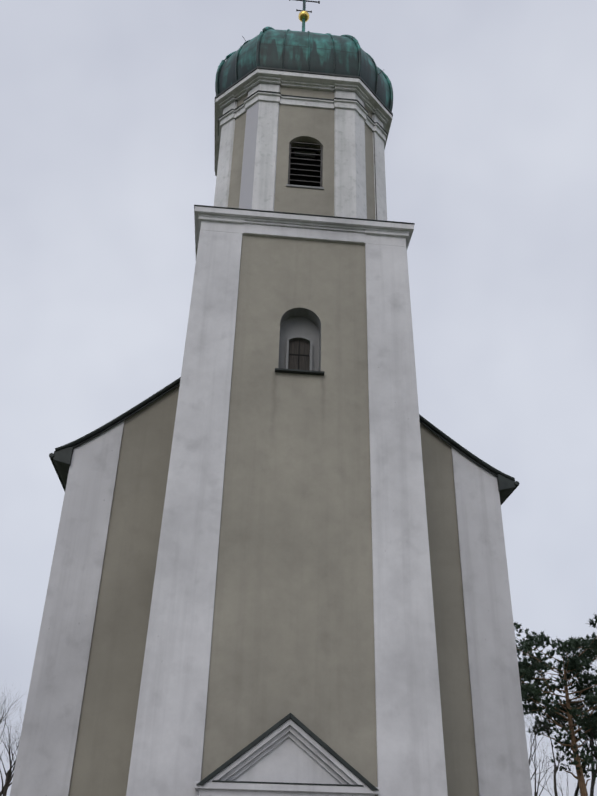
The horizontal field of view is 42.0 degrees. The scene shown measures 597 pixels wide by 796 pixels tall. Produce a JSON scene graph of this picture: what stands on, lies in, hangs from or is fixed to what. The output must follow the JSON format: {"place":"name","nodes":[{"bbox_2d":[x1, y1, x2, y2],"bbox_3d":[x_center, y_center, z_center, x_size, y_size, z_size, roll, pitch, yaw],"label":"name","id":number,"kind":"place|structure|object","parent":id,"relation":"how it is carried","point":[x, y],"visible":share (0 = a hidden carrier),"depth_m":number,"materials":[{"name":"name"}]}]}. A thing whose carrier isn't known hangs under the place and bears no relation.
{"place":"outdoors","nodes":[
{"label":"outdoors","id":0,"kind":"place"},
{"bbox_2d":[0,0,596,795],"label":"sky","id":1,"kind":"structure","parent":0,"point":[107,107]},
{"label":"ground","id":2,"kind":"structure","parent":0,"visible":0},
{"bbox_2d":[0,685,19,795],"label":"bare tree","id":3,"kind":"object","parent":2,"relation":"on","point":[1,791],"visible":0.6,"depth_m":39.05,"materials":[{"name":"brown plant"}]},
{"bbox_2d":[0,689,19,767],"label":"bare tree","id":4,"kind":"object","parent":2,"relation":"on","point":[12,730],"visible":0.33,"depth_m":32.47,"materials":[{"name":"brown plant"}]},
{"bbox_2d":[0,698,26,795],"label":"bare tree","id":5,"kind":"object","parent":2,"relation":"on","point":[7,784],"visible":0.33,"depth_m":35.15,"materials":[{"name":"brown plant"}]},
{"bbox_2d":[10,377,531,795],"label":"nave","id":6,"kind":"structure","parent":2,"relation":"on","point":[78,730],"depth_m":20.38,"materials":[{"name":"beige paint"}]},
{"bbox_2d":[126,205,447,795],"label":"church tower","id":7,"kind":"structure","parent":2,"relation":"on","point":[293,572],"depth_m":18.38,"materials":[{"name":"beige paint"}]},
{"bbox_2d":[195,713,379,795],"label":"pediment","id":8,"kind":"object","parent":7,"relation":"attached to","point":[290,754],"visible":1,"depth_m":15.63,"materials":[{"name":"white paint"}]},
{"bbox_2d":[214,66,392,220],"bbox_3d":[-0.027,-6.544,27.036,6.240,6.460,6.240,4,-29,-4],"label":"belfry","id":9,"kind":"object","parent":7,"relation":"on","point":[299,141],"visible":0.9,"depth_m":25.11,"materials":[{"name":"beige paint"}]},
{"bbox_2d":[215,0,392,111],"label":"dome","id":10,"kind":"structure","parent":9,"relation":"on","point":[271,47],"depth_m":26.59,"materials":[{"name":"green metal"}]},
{"bbox_2d":[526,697,564,795],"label":"bare tree","id":11,"kind":"object","parent":2,"relation":"on","point":[534,746],"visible":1,"depth_m":43.58,"materials":[{"name":"brown plant"}]},
{"bbox_2d":[514,614,596,795],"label":"pine tree","id":12,"kind":"object","parent":2,"relation":"on","point":[576,664],"visible":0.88,"depth_m":48.06,"materials":[{"name":"green plant"}]},
{"bbox_2d":[528,681,585,795],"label":"bare tree","id":13,"kind":"object","parent":2,"relation":"on","point":[555,782],"visible":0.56,"depth_m":46.91,"materials":[{"name":"brown plant"}]},
{"bbox_2d":[528,673,596,760],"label":"bare tree","id":14,"kind":"object","parent":2,"relation":"on","point":[580,740],"visible":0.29,"depth_m":48.35,"materials":[{"name":"brown plant"}]},
{"bbox_2d":[564,661,596,795],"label":"bare tree","id":15,"kind":"object","parent":2,"relation":"on","point":[577,788],"visible":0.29,"depth_m":48.58,"materials":[{"name":"brown plant"}]},
{"bbox_2d":[570,663,595,714],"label":"bare tree","id":16,"kind":"object","parent":2,"relation":"on","point":[583,698],"visible":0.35,"depth_m":50.34,"materials":[{"name":"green plant"}]},
{"bbox_2d":[570,683,596,795],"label":"bare tree","id":17,"kind":"object","parent":2,"relation":"on","point":[592,788],"visible":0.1,"depth_m":54.96,"materials":[{"name":"brown plant"}]},
{"bbox_2d":[578,730,596,773],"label":"bare tree","id":18,"kind":"object","parent":2,"relation":"on","point":[588,754],"visible":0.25,"depth_m":50.98,"materials":[{"name":"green plant"}]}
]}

